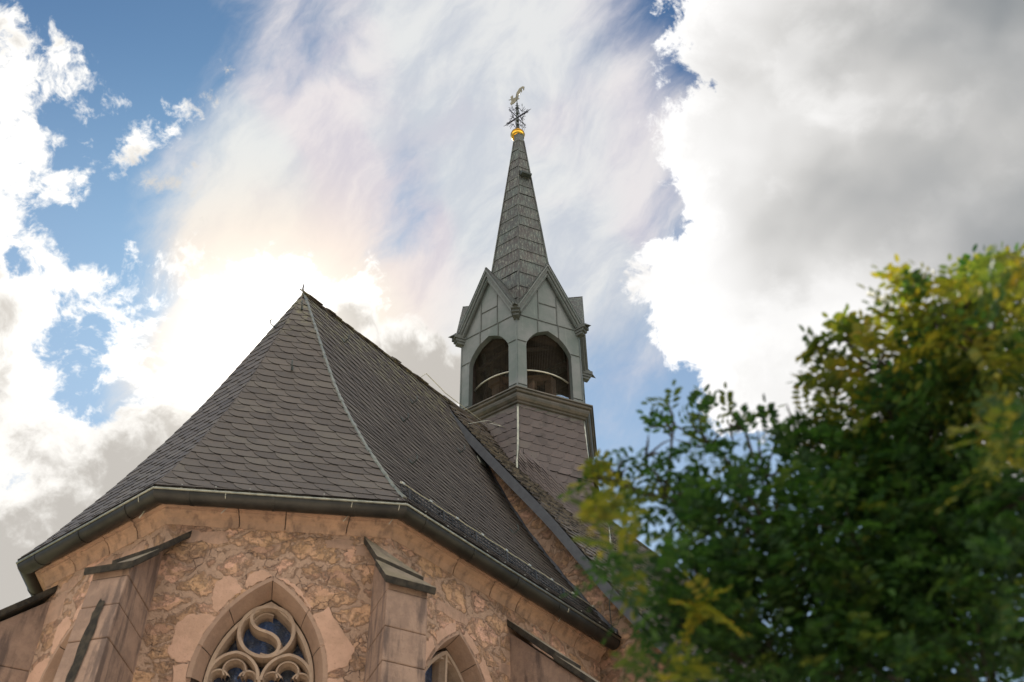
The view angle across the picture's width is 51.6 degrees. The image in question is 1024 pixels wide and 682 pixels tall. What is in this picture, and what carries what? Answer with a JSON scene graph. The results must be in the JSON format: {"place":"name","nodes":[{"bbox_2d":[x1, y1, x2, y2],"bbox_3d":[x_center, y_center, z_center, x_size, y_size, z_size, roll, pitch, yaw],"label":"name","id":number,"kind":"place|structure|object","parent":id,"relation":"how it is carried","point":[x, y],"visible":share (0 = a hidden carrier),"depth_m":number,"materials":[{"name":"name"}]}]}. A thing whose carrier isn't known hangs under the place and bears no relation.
{"place":"outdoors","nodes":[
{"label":"outdoors","id":0,"kind":"place"},
{"bbox_2d":[0,0,1023,681],"label":"sky","id":1,"kind":"structure","parent":0,"point":[712,179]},
{"label":"ground","id":2,"kind":"structure","parent":0,"visible":0},
{"bbox_2d":[0,86,800,681],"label":"church","id":3,"kind":"structure","parent":2,"relation":"on","point":[312,488],"depth_m":11.64,"materials":[{"name":"stone"}]},
{"bbox_2d":[26,603,82,681],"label":"window","id":4,"kind":"structure","parent":3,"relation":"in","point":[44,671],"depth_m":10.85,"materials":[{"name":"stone"}]},
{"bbox_2d":[167,570,354,681],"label":"window","id":5,"kind":"structure","parent":3,"relation":"in","point":[266,633],"depth_m":10.24,"materials":[{"name":"stone"}]},
{"bbox_2d":[425,622,492,681],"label":"window","id":6,"kind":"structure","parent":3,"relation":"in","point":[453,659],"depth_m":11.26,"materials":[{"name":"stone"}]},
{"bbox_2d":[527,378,536,389],"bbox_3d":[0.239,1.207,20.148,0.690,0.930,0.690,-28,-48,27],"label":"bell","id":7,"kind":"object","parent":3,"relation":"hanging from","point":[532,379],"depth_m":20.29,"materials":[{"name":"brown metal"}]},
{"label":"forecourt","id":8,"kind":"structure","parent":0,"visible":0},
{"bbox_2d":[557,241,1023,681],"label":"tree","id":9,"kind":"object","parent":8,"relation":"on","point":[927,498],"visible":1,"depth_m":3.12,"materials":[{"name":"green plant"}]}
]}

